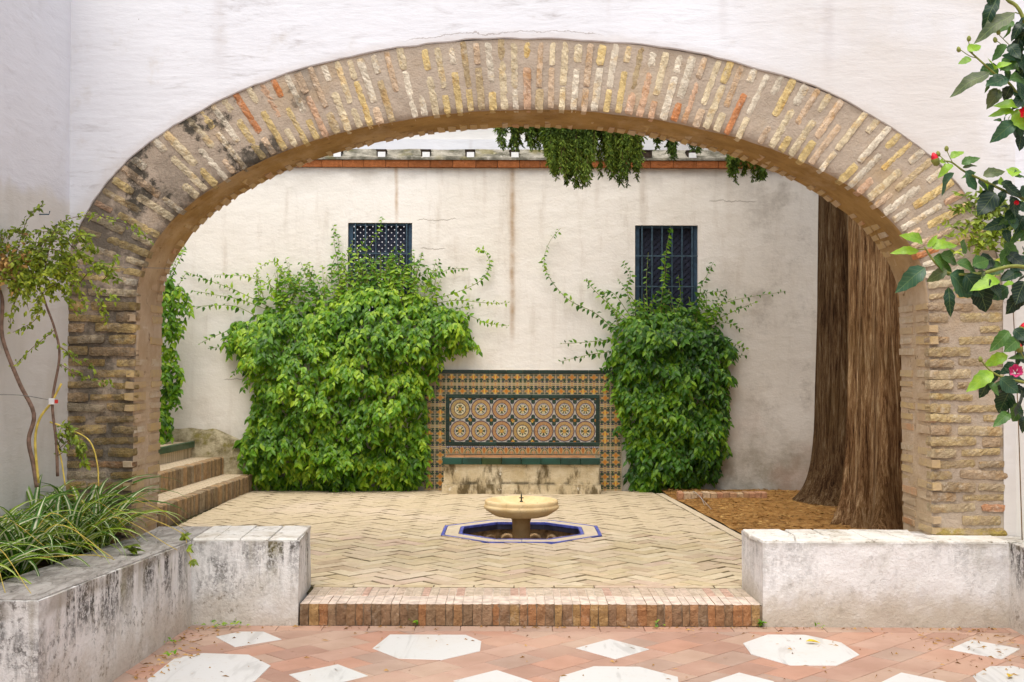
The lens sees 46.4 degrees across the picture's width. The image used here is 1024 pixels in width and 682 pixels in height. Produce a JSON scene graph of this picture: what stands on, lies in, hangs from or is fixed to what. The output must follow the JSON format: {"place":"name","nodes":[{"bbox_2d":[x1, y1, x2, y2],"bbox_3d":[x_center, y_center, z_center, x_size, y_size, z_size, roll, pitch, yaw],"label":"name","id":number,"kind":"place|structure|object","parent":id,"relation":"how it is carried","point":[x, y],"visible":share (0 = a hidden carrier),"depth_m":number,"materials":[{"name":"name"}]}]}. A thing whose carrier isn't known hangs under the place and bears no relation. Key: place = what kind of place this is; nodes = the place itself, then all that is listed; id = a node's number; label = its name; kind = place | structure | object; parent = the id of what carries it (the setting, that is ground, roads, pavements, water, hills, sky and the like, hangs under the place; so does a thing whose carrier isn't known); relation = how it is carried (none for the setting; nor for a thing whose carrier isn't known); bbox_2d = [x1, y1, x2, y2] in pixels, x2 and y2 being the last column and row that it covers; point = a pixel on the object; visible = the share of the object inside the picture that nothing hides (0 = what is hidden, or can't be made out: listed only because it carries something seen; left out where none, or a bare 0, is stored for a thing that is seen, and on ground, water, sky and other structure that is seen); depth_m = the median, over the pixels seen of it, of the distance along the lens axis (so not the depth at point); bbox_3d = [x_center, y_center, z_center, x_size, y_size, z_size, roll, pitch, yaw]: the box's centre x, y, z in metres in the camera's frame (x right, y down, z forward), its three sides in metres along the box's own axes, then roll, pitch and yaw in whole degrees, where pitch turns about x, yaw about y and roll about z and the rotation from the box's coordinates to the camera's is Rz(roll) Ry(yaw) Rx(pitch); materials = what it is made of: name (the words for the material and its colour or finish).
{"place":"outdoors","nodes":[
{"label":"outdoors","id":0,"kind":"place"},
{"bbox_2d":[170,490,741,592],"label":"court paving","id":1,"kind":"structure","parent":0,"point":[381,539],"depth_m":9.96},
{"bbox_2d":[157,441,252,526],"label":"brick steps","id":2,"kind":"structure","parent":1,"relation":"on","point":[207,483],"depth_m":12.71,"materials":[{"name":"brown brick"}]},
{"bbox_2d":[160,128,817,491],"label":"court wall","id":3,"kind":"structure","parent":1,"relation":"on","point":[457,198],"depth_m":14.07,"materials":[{"name":"beige paint"}]},
{"bbox_2d":[158,245,194,444],"bbox_3d":[-3.940,0.143,13.512,0.666,2.476,0.345,0,-1,0],"label":"climbing vine","id":4,"kind":"object","parent":3,"relation":"attached to","point":[171,392],"visible":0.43,"depth_m":13.57,"materials":[{"name":"green plant"}]},
{"bbox_2d":[186,217,508,492],"bbox_3d":[-1.927,0.214,13.707,3.808,3.363,0.675,0,-1,0],"label":"climbing vine","id":5,"kind":"object","parent":3,"relation":"attached to","point":[258,354],"visible":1,"depth_m":13.75,"materials":[{"name":"green plant"}]},
{"bbox_2d":[348,223,411,315],"bbox_3d":[-1.555,-0.844,14.129,0.775,1.115,0.118,0,-1,0],"label":"window","id":6,"kind":"structure","parent":3,"relation":"in","point":[404,235],"depth_m":14.17,"materials":[{"name":"paint"}]},
{"bbox_2d":[424,370,621,490],"bbox_3d":[0.127,1.163,14.021,2.320,1.648,0.062,0,-1,0],"label":"tile panel","id":7,"kind":"object","parent":3,"relation":"attached to","point":[522,412],"visible":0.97,"depth_m":14.01,"materials":[{"name":"tile"}]},
{"bbox_2d":[538,228,785,492],"bbox_3d":[1.753,0.277,13.746,2.907,3.228,0.577,0,-1,0],"label":"climbing vine","id":8,"kind":"object","parent":3,"relation":"attached to","point":[673,466],"visible":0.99,"depth_m":13.77,"materials":[{"name":"green plant"}]},
{"bbox_2d":[635,225,697,319],"bbox_3d":[1.817,-0.803,14.163,0.760,1.135,0.186,0,-1,0],"label":"window","id":9,"kind":"structure","parent":3,"relation":"in","point":[651,241],"depth_m":14.16,"materials":[{"name":"paint"}]},
{"bbox_2d":[441,455,600,494],"bbox_3d":[0.105,1.555,13.804,1.822,0.447,0.361,0,-1,0],"label":"bench","id":10,"kind":"object","parent":1,"relation":"on","point":[523,474],"visible":0.98,"depth_m":13.65,"materials":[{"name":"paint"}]},
{"bbox_2d":[441,520,601,543],"bbox_3d":[0.083,1.843,10.680,1.400,0.305,1.400,0,-1,0],"label":"sunken basin","id":11,"kind":"object","parent":1,"relation":"in","point":[541,531],"visible":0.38,"depth_m":11.03,"materials":[{"name":"blue ceramic"}]},
{"bbox_2d":[484,492,558,538],"bbox_3d":[0.083,1.672,10.683,0.672,0.638,0.672,0,-1,0],"label":"fountain","id":12,"kind":"object","parent":11,"relation":"on","point":[521,511],"visible":0.88,"depth_m":10.52,"materials":[{"name":"stone"}]},
{"bbox_2d":[66,0,1016,542],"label":"arched wall","id":13,"kind":"structure","parent":1,"relation":"on","point":[188,118],"depth_m":7.76,"materials":[{"name":"paint"}]},
{"bbox_2d":[78,265,171,268],"bbox_3d":[-2.554,-0.481,7.752,0.669,0.017,0.124,0,-1,-17],"label":"wire","id":14,"kind":"object","parent":13,"relation":"attached to","point":[132,267],"visible":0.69,"depth_m":7.73,"materials":[{"name":"silver metal"}]},
{"bbox_2d":[677,491,766,501],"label":"brick kerb","id":15,"kind":"structure","parent":1,"relation":"on","point":[681,495],"depth_m":13.03,"materials":[{"name":"beige brick"}]},
{"bbox_2d":[662,488,863,533],"bbox_3d":[3.636,1.688,11.049,3.822,0.046,5.631,0,-1,0],"label":"planting bed","id":16,"kind":"object","parent":1,"relation":"on","point":[785,495],"visible":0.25,"depth_m":11.94,"materials":[{"name":"brown soil"}]},
{"bbox_2d":[492,127,903,529],"bbox_3d":[2.613,-2.666,11.676,5.004,9.341,3.123,-1,-1,39],"label":"cypress tree","id":17,"kind":"object","parent":16,"relation":"on","point":[871,494],"visible":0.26,"depth_m":10.75,"materials":[{"name":"green plant"}]},
{"bbox_2d":[792,195,847,506],"bbox_3d":[3.801,-2.650,12.614,3.475,9.348,2.597,0,-1,0],"label":"cypress tree","id":18,"kind":"object","parent":16,"relation":"on","point":[822,485],"visible":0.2,"depth_m":12.54,"materials":[{"name":"brown plant"}]},
{"bbox_2d":[113,625,1023,681],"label":"terracotta floor","id":19,"kind":"structure","parent":0,"point":[487,654],"depth_m":6.71,"materials":[{"name":"tile"}]},
{"bbox_2d":[0,0,70,523],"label":"side wall","id":20,"kind":"structure","parent":19,"relation":"on","point":[35,48],"depth_m":7.17,"materials":[{"name":"white paint"}]},
{"bbox_2d":[0,394,48,399],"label":"wire","id":21,"kind":"object","parent":20,"relation":"attached to","point":[23,395],"visible":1,"depth_m":6.70,"materials":[{"name":"silver metal"}]},
{"bbox_2d":[0,200,153,487],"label":"climbing shrub","id":22,"kind":"object","parent":20,"relation":"attached to","point":[14,264],"visible":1,"depth_m":6.68,"materials":[{"name":"green plant"}]},
{"bbox_2d":[49,398,57,403],"bbox_3d":[-2.566,0.337,6.685,0.050,0.034,0.009,0,-1,0],"label":"plant tag","id":23,"kind":"object","parent":22,"relation":"attached to","point":[52,401],"visible":1,"depth_m":6.68,"materials":[{"name":"white plastic"}]},
{"bbox_2d":[0,525,310,681],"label":"planter wall","id":24,"kind":"structure","parent":19,"relation":"on","point":[101,619],"depth_m":6.66,"materials":[{"name":"paint"}]},
{"bbox_2d":[0,543,113,581],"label":"bed soil","id":25,"kind":"structure","parent":24,"relation":"in","point":[43,563],"depth_m":6.96,"materials":[{"name":"brown soil"}]},
{"bbox_2d":[0,513,68,576],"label":"spider plant","id":26,"kind":"object","parent":25,"relation":"on","point":[10,529],"visible":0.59,"depth_m":6.05,"materials":[{"name":"green plant"}]},
{"bbox_2d":[0,512,84,593],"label":"spider plant","id":27,"kind":"object","parent":25,"relation":"on","point":[6,563],"visible":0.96,"depth_m":5.81,"materials":[{"name":"green plant"}]},
{"bbox_2d":[0,488,107,559],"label":"spider plant","id":28,"kind":"object","parent":25,"relation":"on","point":[29,510],"visible":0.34,"depth_m":6.65,"materials":[{"name":"green plant"}]},
{"bbox_2d":[0,494,112,579],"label":"spider plant","id":29,"kind":"object","parent":25,"relation":"on","point":[25,566],"visible":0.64,"depth_m":6.25,"materials":[{"name":"green plant"}]},
{"bbox_2d":[14,474,114,562],"bbox_3d":[-2.815,1.031,7.025,1.125,0.629,1.086,0,-1,0],"label":"spider plant","id":30,"kind":"object","parent":25,"relation":"on","point":[30,496],"visible":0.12,"depth_m":7.10,"materials":[{"name":"green plant"}]},
{"bbox_2d":[1,484,176,564],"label":"spider plant","id":31,"kind":"object","parent":25,"relation":"on","point":[93,527],"visible":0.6,"depth_m":6.82,"materials":[{"name":"green plant"}]},
{"bbox_2d":[34,477,186,549],"bbox_3d":[-2.521,1.089,7.223,1.115,0.474,0.937,0,-1,-18],"label":"spider plant","id":32,"kind":"object","parent":25,"relation":"on","point":[123,506],"visible":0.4,"depth_m":7.24,"materials":[{"name":"green plant"}]},
{"bbox_2d":[39,474,190,546],"bbox_3d":[-2.698,1.071,7.565,1.210,0.478,1.257,-1,-1,35],"label":"spider plant","id":33,"kind":"object","parent":25,"relation":"on","point":[91,497],"visible":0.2,"depth_m":7.53,"materials":[{"name":"green plant"}]},
{"bbox_2d":[43,544,145,559],"bbox_3d":[-2.186,1.200,6.391,0.220,0.203,0.795,0,-1,15],"label":"spider plantlet","id":34,"kind":"object","parent":24,"relation":"on","point":[132,548],"visible":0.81,"depth_m":6.70,"materials":[{"name":"green plant"}]},
{"bbox_2d":[135,513,198,566],"bbox_3d":[-2.123,1.214,7.354,0.410,0.352,0.125,0,-1,-4],"label":"spider plantlet","id":35,"kind":"object","parent":24,"relation":"on","point":[193,562],"visible":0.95,"depth_m":7.37,"materials":[{"name":"green plant"}]},
{"bbox_2d":[163,618,824,655],"bbox_3d":[-0.084,1.739,7.352,3.980,0.054,0.834,0,-1,-12],"label":"floor moss","id":36,"kind":"object","parent":19,"relation":"on","point":[760,622],"visible":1,"depth_m":7.38,"materials":[{"name":"green plant"}]},
{"bbox_2d":[300,587,761,627],"bbox_3d":[0.119,1.717,7.717,2.884,0.148,0.570,0,-1,0],"label":"brick step","id":37,"kind":"object","parent":19,"relation":"on","point":[525,606],"visible":1,"depth_m":7.46,"materials":[{"name":"brown brick"}]},
{"bbox_2d":[134,625,1023,681],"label":"floor litter","id":38,"kind":"object","parent":19,"relation":"on","point":[135,677],"visible":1,"depth_m":6.98,"materials":[{"name":"brown plant"}]},
{"bbox_2d":[741,529,1007,627],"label":"wall","id":39,"kind":"structure","parent":19,"relation":"on","point":[867,578],"depth_m":7.45,"materials":[{"name":"paint"}]},
{"bbox_2d":[994,536,1023,635],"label":"side planter wall","id":40,"kind":"structure","parent":19,"relation":"on","point":[1016,583],"depth_m":7.34,"materials":[{"name":"paint"}]},
{"bbox_2d":[937,187,1022,539],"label":"creeper","id":41,"kind":"object","parent":40,"relation":"on","point":[977,225],"visible":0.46,"depth_m":7.59,"materials":[{"name":"green plant"}]},
{"bbox_2d":[1015,0,1023,536],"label":"side wall","id":42,"kind":"structure","parent":19,"relation":"on","point":[1019,163],"depth_m":7.71,"materials":[{"name":"white paint"}]},
{"bbox_2d":[891,0,1023,432],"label":"hibiscus bush","id":43,"kind":"object","parent":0,"point":[981,289],"visible":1,"depth_m":5.32,"materials":[{"name":"green plant"}]},
{"label":"ground","id":44,"kind":"structure","parent":0,"visible":0},
{"bbox_2d":[353,226,407,310],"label":"yard wall","id":45,"kind":"structure","parent":44,"relation":"on","point":[378,251],"depth_m":19.03,"materials":[{"name":"white paint"}]}
]}

